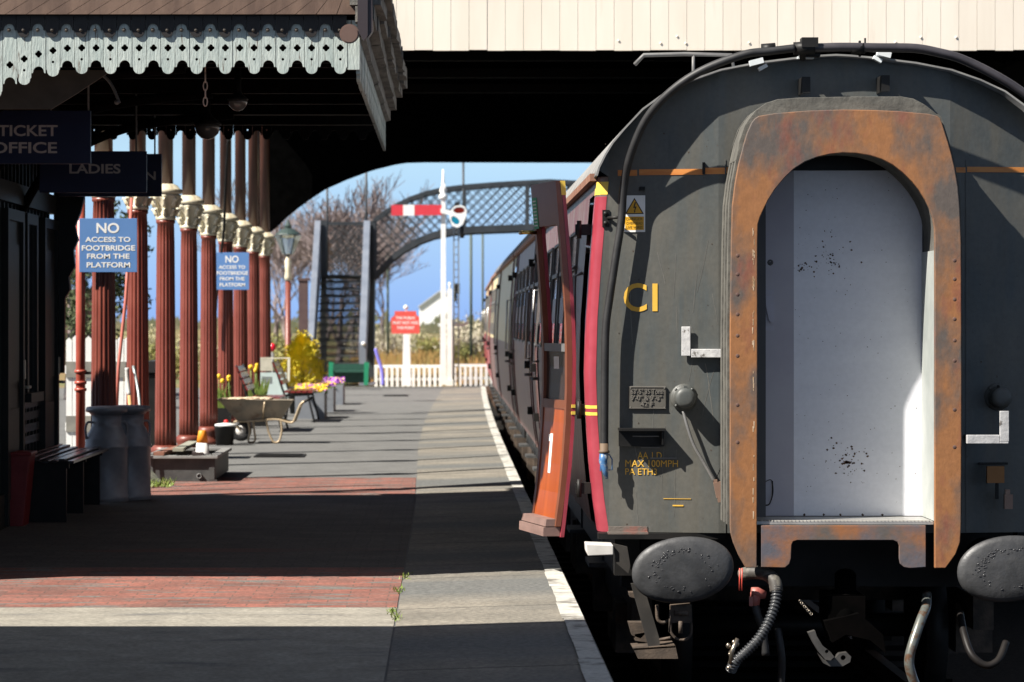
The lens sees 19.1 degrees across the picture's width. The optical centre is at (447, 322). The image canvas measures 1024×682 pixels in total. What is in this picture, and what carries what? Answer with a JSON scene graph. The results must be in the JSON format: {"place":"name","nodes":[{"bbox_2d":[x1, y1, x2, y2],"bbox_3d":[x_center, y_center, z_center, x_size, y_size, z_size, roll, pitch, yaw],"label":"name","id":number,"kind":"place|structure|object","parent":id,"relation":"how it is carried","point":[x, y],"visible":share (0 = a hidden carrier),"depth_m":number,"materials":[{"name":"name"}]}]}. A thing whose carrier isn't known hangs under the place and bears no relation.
{"place":"outdoors","nodes":[
{"label":"outdoors","id":0,"kind":"place"},
{"bbox_2d":[149,360,155,446],"bbox_3d":[-3.163,0.945,32.845,0.320,1.070,0.550,0,0,0],"label":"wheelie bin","id":1,"kind":"object","parent":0,"point":[152,392],"visible":0.09,"depth_m":32.60,"materials":[{"name":"black plastic"}]},
{"bbox_2d":[0,607,396,681],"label":"paving","id":2,"kind":"structure","parent":0,"point":[194,644],"depth_m":13.93,"materials":[{"name":"concrete"}]},
{"bbox_2d":[59,323,481,387],"bbox_3d":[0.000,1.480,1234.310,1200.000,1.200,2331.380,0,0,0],"label":"field","id":3,"kind":"structure","parent":0,"point":[62,375],"depth_m":136.99,"materials":[{"name":"yellow plant"}]},
{"bbox_2d":[65,200,153,360],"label":"evergreen tree","id":4,"kind":"object","parent":3,"relation":"on","point":[119,286],"visible":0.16,"depth_m":51.85,"materials":[{"name":"green plant"}]},
{"bbox_2d":[117,341,199,378],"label":"scrub bush","id":5,"kind":"object","parent":3,"relation":"on","point":[152,353],"visible":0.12,"depth_m":79.83,"materials":[{"name":"green plant"}]},
{"bbox_2d":[197,179,338,340],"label":"bare tree","id":6,"kind":"object","parent":3,"relation":"on","point":[282,322],"visible":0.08,"depth_m":100.13,"materials":[{"name":"brown plant"}]},
{"bbox_2d":[232,209,335,339],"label":"bare tree","id":7,"kind":"object","parent":3,"relation":"on","point":[283,331],"visible":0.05,"depth_m":130.79,"materials":[{"name":"brown plant"}]},
{"bbox_2d":[271,331,298,371],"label":"scrub bush","id":8,"kind":"object","parent":3,"relation":"on","point":[281,350],"visible":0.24,"depth_m":89.50,"materials":[{"name":"green plant"}]},
{"bbox_2d":[116,308,484,333],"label":"hedgerows","id":9,"kind":"object","parent":3,"relation":"on","point":[431,328],"visible":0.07,"depth_m":469.91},
{"bbox_2d":[270,210,355,354],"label":"bare tree","id":10,"kind":"object","parent":3,"relation":"on","point":[298,262],"visible":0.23,"depth_m":111.72,"materials":[{"name":"brown plant"}]},
{"bbox_2d":[275,199,399,352],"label":"bare tree","id":11,"kind":"object","parent":3,"relation":"on","point":[382,243],"visible":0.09,"depth_m":108.01,"materials":[{"name":"brown plant"}]},
{"bbox_2d":[272,194,421,359],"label":"bare tree","id":12,"kind":"object","parent":3,"relation":"on","point":[377,245],"visible":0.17,"depth_m":117.28,"materials":[{"name":"brown plant"}]},
{"bbox_2d":[292,169,402,301],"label":"bare tree","id":13,"kind":"object","parent":3,"relation":"on","point":[324,216],"visible":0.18,"depth_m":96.08,"materials":[{"name":"brown plant"}]},
{"bbox_2d":[311,216,406,352],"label":"bare tree","id":14,"kind":"object","parent":3,"relation":"on","point":[382,302],"visible":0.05,"depth_m":127.83,"materials":[{"name":"brown plant"}]},
{"bbox_2d":[305,216,429,351],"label":"bare tree","id":15,"kind":"object","parent":3,"relation":"on","point":[412,252],"visible":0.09,"depth_m":134.39,"materials":[{"name":"brown plant"}]},
{"bbox_2d":[295,176,451,362],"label":"bare tree","id":16,"kind":"object","parent":3,"relation":"on","point":[345,217],"visible":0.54,"depth_m":91.43,"materials":[{"name":"brown plant"}]},
{"bbox_2d":[348,324,422,355],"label":"scrub bush","id":17,"kind":"object","parent":3,"relation":"on","point":[393,346],"visible":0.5,"depth_m":118.02,"materials":[{"name":"beige plant"}]},
{"bbox_2d":[387,250,388,355],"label":"distant pole","id":18,"kind":"object","parent":3,"relation":"on","point":[387,309],"visible":0.56,"depth_m":109.96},
{"bbox_2d":[374,365,441,386],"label":"picket fence","id":19,"kind":"object","parent":3,"relation":"on","point":[418,379],"visible":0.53,"depth_m":70.80,"materials":[{"name":"white paint"}]},
{"bbox_2d":[410,335,446,353],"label":"scrub bush","id":20,"kind":"object","parent":3,"relation":"on","point":[430,347],"visible":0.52,"depth_m":124.73,"materials":[{"name":"green plant"}]},
{"bbox_2d":[391,169,466,386],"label":"semaphore signal","id":21,"kind":"object","parent":3,"relation":"on","point":[457,213],"visible":1,"depth_m":69.60,"materials":[{"name":"white paint"}]},
{"bbox_2d":[418,291,446,325],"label":"white building","id":22,"kind":"structure","parent":3,"relation":"on","point":[429,309],"depth_m":460.00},
{"bbox_2d":[446,282,452,385],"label":"white post","id":23,"kind":"object","parent":3,"relation":"on","point":[449,380],"visible":0.9,"depth_m":70.50,"materials":[{"name":"paint"}]},
{"bbox_2d":[433,315,483,351],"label":"scrub bush","id":24,"kind":"object","parent":3,"relation":"on","point":[464,330],"visible":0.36,"depth_m":111.79,"materials":[{"name":"beige plant"}]},
{"bbox_2d":[434,338,484,363],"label":"scrub bush","id":25,"kind":"object","parent":3,"relation":"on","point":[464,350],"visible":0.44,"depth_m":97.69,"materials":[{"name":"green plant"}]},
{"bbox_2d":[455,235,471,360],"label":"distant pole","id":26,"kind":"object","parent":3,"relation":"on","point":[456,291],"visible":0.75,"depth_m":94.96,"materials":[{"name":"black metal"}]},
{"bbox_2d":[455,364,492,385],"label":"picket fence","id":27,"kind":"object","parent":3,"relation":"on","point":[475,378],"visible":0.69,"depth_m":72.20,"materials":[{"name":"white paint"}]},
{"bbox_2d":[482,234,483,349],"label":"distant pole","id":28,"kind":"object","parent":3,"relation":"on","point":[483,280],"visible":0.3,"depth_m":119.97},
{"bbox_2d":[0,388,612,681],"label":"platform","id":29,"kind":"structure","parent":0,"point":[367,433],"depth_m":37.44,"materials":[{"name":"concrete"}]},
{"bbox_2d":[64,248,91,399],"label":"evergreen tree","id":30,"kind":"object","parent":29,"relation":"on","point":[72,295],"visible":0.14,"depth_m":57.96,"materials":[{"name":"green plant"}]},
{"bbox_2d":[65,335,126,446],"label":"white gate","id":31,"kind":"structure","parent":29,"relation":"on","point":[70,422],"depth_m":32.50,"materials":[{"name":"paint"}]},
{"bbox_2d":[91,129,115,426],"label":"cast iron column","id":32,"kind":"structure","parent":29,"relation":"on","point":[103,367],"depth_m":25.52,"materials":[{"name":"metal"}]},
{"bbox_2d":[79,218,136,271],"bbox_3d":[-2.844,-0.645,25.464,0.482,0.451,0.032,0,0,0],"label":"blue notice","id":33,"kind":"object","parent":32,"relation":"attached to","point":[107,244],"visible":1,"depth_m":25.45,"materials":[{"name":"metal"}]},
{"bbox_2d":[150,129,182,452],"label":"cast iron column","id":34,"kind":"structure","parent":29,"relation":"on","point":[165,210],"depth_m":31.14,"materials":[{"name":"metal"}]},
{"bbox_2d":[176,129,204,447],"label":"cast iron column","id":35,"kind":"structure","parent":29,"relation":"on","point":[190,212],"depth_m":33.95,"materials":[{"name":"metal"}]},
{"bbox_2d":[0,568,403,606],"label":"brick paving","id":36,"kind":"structure","parent":29,"relation":"on","point":[196,587],"depth_m":16.92,"materials":[{"name":"brick"}]},
{"bbox_2d":[0,495,414,566],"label":"block paving","id":37,"kind":"structure","parent":29,"relation":"on","point":[264,530],"depth_m":21.15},
{"bbox_2d":[10,450,36,525],"bbox_3d":[-3.206,1.210,22.150,0.384,0.540,0.330,0,0,0],"label":"red bin","id":38,"kind":"object","parent":37,"relation":"on","point":[22,466],"visible":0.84,"depth_m":22.00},
{"bbox_2d":[25,401,107,521],"bbox_3d":[-2.994,1.035,23.550,0.473,0.890,2.300,0,0,0],"label":"slatted bench","id":39,"kind":"object","parent":37,"relation":"on","point":[66,478],"visible":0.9,"depth_m":23.09,"materials":[{"name":"black wood"}]},
{"bbox_2d":[84,406,128,501],"bbox_3d":[-2.818,1.085,25.100,0.360,0.790,0.360,0,0,0],"label":"milk churn","id":40,"kind":"object","parent":37,"relation":"on","point":[106,431],"visible":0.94,"depth_m":24.97,"materials":[{"name":"metal"}]},
{"bbox_2d":[114,405,150,500],"bbox_3d":[-2.655,1.085,25.350,0.360,0.790,0.360,0,0,0],"label":"milk churn","id":41,"kind":"object","parent":37,"relation":"on","point":[139,463],"visible":0.68,"depth_m":25.22,"materials":[{"name":"metal"}]},
{"bbox_2d":[0,0,406,530],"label":"station building","id":42,"kind":"structure","parent":37,"relation":"on","point":[328,66],"depth_m":20.55,"materials":[{"name":"green paint"}]},
{"bbox_2d":[1,208,31,525],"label":"door","id":43,"kind":"structure","parent":42,"relation":"in","point":[13,362],"depth_m":22.06,"materials":[{"name":"green paint"}]},
{"bbox_2d":[25,213,43,402],"bbox_3d":[-3.154,-0.110,23.050,0.088,1.420,0.700,0,0,0],"label":"window frame","id":44,"kind":"structure","parent":42,"relation":"in","point":[33,394],"depth_m":23.21,"materials":[{"name":"black paint"}]},
{"bbox_2d":[0,68,90,163],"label":"hanging sign","id":45,"kind":"object","parent":42,"relation":"hanging from","point":[45,137],"visible":0.97,"depth_m":19.00,"materials":[{"name":"wood"}]},
{"bbox_2d":[39,217,64,448],"bbox_3d":[-3.143,0.320,24.175,0.109,2.280,0.850,0,0,0],"label":"door","id":46,"kind":"structure","parent":42,"relation":"in","point":[49,359],"depth_m":24.12,"materials":[{"name":"black paint"}]},
{"bbox_2d":[40,94,146,192],"bbox_3d":[-2.499,-1.321,21.414,0.755,0.818,0.032,0,0,0],"label":"hanging sign","id":47,"kind":"object","parent":42,"relation":"hanging from","point":[114,172],"visible":0.93,"depth_m":21.40,"materials":[{"name":"wood"}]},
{"bbox_2d":[59,116,161,196],"bbox_3d":[-2.601,-1.349,23.414,0.792,0.761,0.032,0,0,0],"label":"hanging sign","id":48,"kind":"object","parent":42,"relation":"hanging from","point":[154,174],"visible":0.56,"depth_m":23.40,"materials":[{"name":"wood"}]},
{"bbox_2d":[194,100,220,139],"bbox_3d":[-1.701,-1.430,21.500,0.199,0.279,0.199,0,0,0],"label":"platform lamp","id":49,"kind":"object","parent":42,"relation":"hanging from","point":[207,124],"visible":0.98,"depth_m":21.44,"materials":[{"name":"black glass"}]},
{"bbox_2d":[227,68,247,110],"bbox_3d":[-1.286,-1.431,18.600,0.129,0.278,0.129,0,0,0],"label":"platform lamp","id":50,"kind":"object","parent":42,"relation":"hanging from","point":[237,100],"visible":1,"depth_m":18.57,"materials":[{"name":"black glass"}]},
{"bbox_2d":[198,137,222,444],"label":"cast iron column","id":51,"kind":"structure","parent":29,"relation":"on","point":[210,222],"depth_m":36.76,"materials":[{"name":"metal"}]},
{"bbox_2d":[217,374,231,423],"bbox_3d":[-2.871,1.067,38.450,0.317,0.827,0.300,0,0,0],"label":"tulip trough","id":52,"kind":"object","parent":29,"relation":"on","point":[224,413],"visible":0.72,"depth_m":38.35,"materials":[{"name":"black metal"}]},
{"bbox_2d":[214,420,237,445],"bbox_3d":[-2.674,1.325,36.600,0.288,0.309,0.280,0,0,0],"label":"black bucket","id":53,"kind":"object","parent":29,"relation":"on","point":[224,433],"visible":1,"depth_m":36.50,"materials":[{"name":"plastic"}]},
{"bbox_2d":[217,129,238,422],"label":"cast iron column","id":54,"kind":"structure","parent":29,"relation":"on","point":[225,339],"depth_m":39.58,"materials":[{"name":"metal"}]},
{"bbox_2d":[216,252,248,289],"bbox_3d":[-2.800,-0.664,39.464,0.436,0.484,0.032,0,0,0],"label":"blue notice","id":55,"kind":"object","parent":54,"relation":"attached to","point":[232,270],"visible":0.99,"depth_m":39.45,"materials":[{"name":"metal"}]},
{"bbox_2d":[233,131,252,425],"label":"cast iron column","id":56,"kind":"structure","parent":29,"relation":"on","point":[244,231],"depth_m":42.38,"materials":[{"name":"metal"}]},
{"bbox_2d":[247,131,264,390],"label":"cast iron column","id":57,"kind":"structure","parent":29,"relation":"on","point":[257,238],"depth_m":45.20,"materials":[{"name":"metal"}]},
{"bbox_2d":[248,363,269,425],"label":"tulip trough","id":58,"kind":"object","parent":29,"relation":"on","point":[262,389],"visible":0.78,"depth_m":43.28,"materials":[{"name":"green metal"}]},
{"bbox_2d":[235,364,288,430],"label":"platform bench","id":59,"kind":"object","parent":29,"relation":"on","point":[250,386],"visible":0.48,"depth_m":41.42,"materials":[{"name":"wood"}]},
{"bbox_2d":[218,396,312,443],"bbox_3d":[-2.237,1.197,37.300,1.139,0.566,0.585,0,0,0],"label":"wheelbarrow","id":60,"kind":"object","parent":29,"relation":"on","point":[244,411],"visible":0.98,"depth_m":37.09,"materials":[{"name":"metal"}]},
{"bbox_2d":[259,129,275,384],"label":"cast iron column","id":61,"kind":"structure","parent":29,"relation":"on","point":[266,250],"depth_m":48.01,"materials":[{"name":"metal"}]},
{"bbox_2d":[260,357,289,398],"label":"notice board","id":62,"kind":"object","parent":29,"relation":"on","point":[274,388],"visible":0.66,"depth_m":47.50,"materials":[{"name":"wood"}]},
{"bbox_2d":[253,453,305,456],"bbox_3d":[-1.857,1.469,33.610,0.550,0.014,0.700,0,0,0],"label":"drain cover","id":63,"kind":"object","parent":29,"relation":"on","point":[280,455],"visible":1,"depth_m":33.51,"materials":[{"name":"black metal"}]},
{"bbox_2d":[151,477,412,620],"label":"weeds","id":64,"kind":"object","parent":29,"relation":"on","point":[166,484],"visible":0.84,"depth_m":17.68,"materials":[{"name":"green plant"}]},
{"bbox_2d":[151,478,415,494],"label":"brick paving","id":65,"kind":"structure","parent":29,"relation":"on","point":[313,486],"depth_m":27.17,"materials":[{"name":"brick"}]},
{"bbox_2d":[74,200,90,447],"bbox_3d":[-3.069,-0.020,26.200,0.304,3.000,0.106,0,0,0],"label":"drainpipe","id":66,"kind":"object","parent":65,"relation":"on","point":[80,382],"visible":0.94,"depth_m":26.17,"materials":[{"name":"metal"}]},
{"bbox_2d":[122,131,153,431],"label":"cast iron column","id":67,"kind":"structure","parent":65,"relation":"on","point":[137,334],"depth_m":28.33,"materials":[{"name":"metal"}]},
{"bbox_2d":[116,198,132,404],"bbox_3d":[-3.003,-0.070,28.119,0.044,2.174,0.323,0,0,24],"label":"leaning pole","id":68,"kind":"object","parent":67,"relation":"attached to","point":[123,321],"visible":0.55,"depth_m":28.09,"materials":[{"name":"red paint"}]},
{"bbox_2d":[151,448,231,481],"bbox_3d":[-2.474,1.351,29.065,0.683,0.258,1.830,0,0,0],"label":"steel trough","id":69,"kind":"object","parent":65,"relation":"on","point":[185,466],"visible":0.83,"depth_m":28.20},
{"bbox_2d":[196,430,209,454],"bbox_3d":[-2.282,1.119,28.250,0.156,0.231,0.156,0,0,0],"label":"traffic cone","id":70,"kind":"object","parent":69,"relation":"on","point":[202,444],"visible":1,"depth_m":28.21,"materials":[{"name":"white paint"}]},
{"bbox_2d":[275,220,300,376],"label":"lamp post","id":71,"kind":"object","parent":29,"relation":"on","point":[287,237],"visible":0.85,"depth_m":55.95,"materials":[{"name":"metal"}]},
{"bbox_2d":[272,360,318,422],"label":"platform bench","id":72,"kind":"object","parent":29,"relation":"on","point":[299,392],"visible":0.89,"depth_m":45.04,"materials":[{"name":"wood"}]},
{"bbox_2d":[298,278,309,382],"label":"timber post","id":73,"kind":"object","parent":29,"relation":"on","point":[303,304],"visible":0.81,"depth_m":61.00,"materials":[{"name":"brown paint"}]},
{"bbox_2d":[279,327,329,413],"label":"golden shrub","id":74,"kind":"object","parent":29,"relation":"on","point":[301,360],"visible":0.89,"depth_m":49.16,"materials":[{"name":"yellow plant"}]},
{"bbox_2d":[295,383,327,418],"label":"flower planter","id":75,"kind":"object","parent":29,"relation":"on","point":[320,395],"visible":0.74,"depth_m":46.60,"materials":[{"name":"grey concrete"}]},
{"bbox_2d":[317,379,336,411],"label":"flower planter","id":76,"kind":"object","parent":29,"relation":"on","point":[331,399],"visible":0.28,"depth_m":50.22,"materials":[{"name":"grey concrete"}]},
{"bbox_2d":[324,377,346,404],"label":"flower planter","id":77,"kind":"object","parent":29,"relation":"on","point":[340,382],"visible":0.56,"depth_m":54.53,"materials":[{"name":"grey concrete"}]},
{"bbox_2d":[329,362,368,384],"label":"green bench","id":78,"kind":"object","parent":29,"relation":"on","point":[354,373],"visible":0.83,"depth_m":67.20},
{"bbox_2d":[391,305,419,385],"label":"red notice","id":79,"kind":"object","parent":29,"relation":"on","point":[405,324],"visible":1,"depth_m":66.50,"materials":[{"name":"white paint"}]},
{"bbox_2d":[386,387,612,681],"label":"slab paving","id":80,"kind":"structure","parent":29,"relation":"on","point":[478,602],"depth_m":17.33,"materials":[{"name":"concrete"}]},
{"bbox_2d":[481,386,612,681],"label":"edge line","id":81,"kind":"object","parent":80,"relation":"on","point":[592,670],"visible":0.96,"depth_m":16.41,"materials":[{"name":"white paint"}]},
{"bbox_2d":[50,129,593,322],"label":"sky","id":82,"kind":"structure","parent":0,"point":[413,289],"materials":[{"name":"blue"}]},
{"bbox_2d":[348,336,489,383],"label":"tall grass","id":83,"kind":"structure","parent":0,"point":[420,358],"depth_m":92.31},
{"bbox_2d":[461,384,1023,681],"bbox_3d":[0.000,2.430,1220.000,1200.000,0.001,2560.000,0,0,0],"label":"ground","id":84,"kind":"structure","parent":0,"point":[1008,626],"depth_m":22.11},
{"bbox_2d":[308,163,575,385],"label":"lattice footbridge","id":85,"kind":"object","parent":84,"relation":"on","point":[370,275],"visible":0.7,"depth_m":74.94,"materials":[{"name":"grey metal"}]},
{"bbox_2d":[258,0,1023,231],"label":"train shed","id":86,"kind":"structure","parent":84,"relation":"on","point":[528,81],"depth_m":40.30,"materials":[{"name":"black paint"}]},
{"bbox_2d":[217,140,229,301],"bbox_3d":[-2.861,-1.045,39.015,0.130,2.575,1.062,0,0,-14],"label":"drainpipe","id":87,"kind":"object","parent":86,"relation":"hanging from","point":[225,196],"visible":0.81,"depth_m":39.18,"materials":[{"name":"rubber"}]},
{"bbox_2d":[499,430,951,681],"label":"sleepers","id":88,"kind":"object","parent":84,"relation":"on","point":[580,584],"visible":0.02,"depth_m":22.50,"materials":[{"name":"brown wood"}]},
{"bbox_2d":[483,384,661,681],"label":"rail","id":89,"kind":"object","parent":88,"relation":"on","point":[650,670],"depth_m":20.59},
{"bbox_2d":[486,204,593,482],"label":"railway coach","id":90,"kind":"object","parent":89,"relation":"on","point":[502,291],"visible":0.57,"depth_m":43.95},
{"bbox_2d":[486,279,493,385],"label":"side door","id":91,"kind":"structure","parent":90,"relation":"in","point":[490,291],"depth_m":55.29,"materials":[{"name":"red paint"}]},
{"bbox_2d":[493,271,501,396],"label":"side door","id":92,"kind":"structure","parent":90,"relation":"in","point":[498,286],"depth_m":46.80,"materials":[{"name":"red paint"}]},
{"bbox_2d":[505,259,515,416],"bbox_3d":[0.765,0.177,37.785,0.140,1.974,0.830,0,0,0],"label":"side door","id":93,"kind":"structure","parent":90,"relation":"in","point":[509,387],"depth_m":37.59,"materials":[{"name":"red paint"}]},
{"bbox_2d":[508,37,1023,681],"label":"railway coach","id":94,"kind":"object","parent":89,"relation":"on","point":[766,337],"visible":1,"depth_m":16.80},
{"bbox_2d":[508,254,519,422],"bbox_3d":[0.765,0.177,35.445,0.140,1.974,0.830,0,0,0],"label":"side door","id":95,"kind":"structure","parent":94,"relation":"in","point":[514,274],"depth_m":35.18,"materials":[{"name":"red paint"}]},
{"bbox_2d":[514,271,520,339],"bbox_3d":[0.781,-0.185,34.202,0.063,0.770,1.077,0,0,0],"label":"window","id":96,"kind":"structure","parent":94,"relation":"in","point":[519,273],"depth_m":34.43,"materials":[{"name":"glass"}]},
{"bbox_2d":[517,268,523,340],"bbox_3d":[0.781,-0.185,32.706,0.063,0.770,1.077,0,0,0],"label":"window","id":97,"kind":"structure","parent":94,"relation":"in","point":[522,271],"depth_m":32.90,"materials":[{"name":"glass"}]},
{"bbox_2d":[520,266,527,341],"bbox_3d":[0.781,-0.185,31.210,0.063,0.770,1.077,0,0,0],"label":"window","id":98,"kind":"structure","parent":94,"relation":"in","point":[526,268],"depth_m":31.41,"materials":[{"name":"glass"}]},
{"bbox_2d":[523,265,531,342],"bbox_3d":[0.781,-0.185,29.713,0.063,0.770,1.077,0,0,0],"label":"window","id":99,"kind":"structure","parent":94,"relation":"in","point":[528,288],"depth_m":30.16,"materials":[{"name":"glass"}]},
{"bbox_2d":[524,244,538,448],"bbox_3d":[0.765,0.177,28.085,0.140,1.974,0.830,0,0,0],"label":"side door","id":100,"kind":"structure","parent":94,"relation":"in","point":[530,410],"depth_m":28.30,"materials":[{"name":"red paint"}]},
{"bbox_2d":[528,260,535,343],"bbox_3d":[0.781,-0.185,28.217,0.063,0.770,1.077,0,0,0],"label":"window","id":101,"kind":"structure","parent":94,"relation":"in","point":[534,277],"depth_m":28.32,"materials":[{"name":"glass"}]},
{"bbox_2d":[534,263,538,345],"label":"window","id":102,"kind":"structure","parent":94,"relation":"in","point":[536,280],"depth_m":26.78,"materials":[{"name":"glass"}]},
{"bbox_2d":[530,229,545,431],"bbox_3d":[0.765,0.177,26.085,0.140,1.974,0.830,0,0,0],"label":"side door","id":103,"kind":"structure","parent":94,"relation":"in","point":[533,367],"depth_m":25.82,"materials":[{"name":"red paint"}]},
{"bbox_2d":[547,248,553,300],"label":"window","id":104,"kind":"structure","parent":94,"relation":"in","point":[550,255],"depth_m":23.30,"materials":[{"name":"glass"}]},
{"bbox_2d":[518,181,590,536],"bbox_3d":[0.613,0.205,17.344,0.270,2.001,0.698,0,0,-12],"label":"open door","id":105,"kind":"structure","parent":94,"relation":"in","point":[558,408],"depth_m":17.23,"materials":[{"name":"red paint"}]},
{"bbox_2d":[551,243,559,342],"bbox_3d":[0.781,-0.185,22.231,0.063,0.770,1.077,0,0,0],"label":"window","id":106,"kind":"structure","parent":94,"relation":"in","point":[556,260],"depth_m":22.24,"materials":[{"name":"glass"}]},
{"bbox_2d":[555,237,569,342],"bbox_3d":[0.781,-0.185,20.735,0.063,0.770,1.077,0,0,0],"label":"window","id":107,"kind":"structure","parent":94,"relation":"in","point":[560,326],"depth_m":21.16,"materials":[{"name":"glass"}]},
{"bbox_2d":[564,232,578,342],"bbox_3d":[0.781,-0.185,19.239,0.063,0.770,1.077,0,0,0],"label":"window","id":108,"kind":"structure","parent":94,"relation":"in","point":[574,242],"depth_m":19.21,"materials":[{"name":"glass"}]},
{"bbox_2d":[766,171,921,515],"bbox_3d":[2.179,0.090,16.762,0.874,1.978,0.052,0,0,0],"label":"gangway door","id":109,"kind":"structure","parent":94,"relation":"in","point":[858,234],"depth_m":16.77,"materials":[{"name":"white paint"}]},
{"bbox_2d":[780,600,907,681],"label":"rail","id":110,"kind":"object","parent":88,"relation":"on","point":[873,665],"depth_m":20.90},
{"bbox_2d":[481,246,589,424],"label":"railway coach","id":111,"kind":"object","parent":110,"relation":"on","point":[487,301],"visible":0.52,"depth_m":65.61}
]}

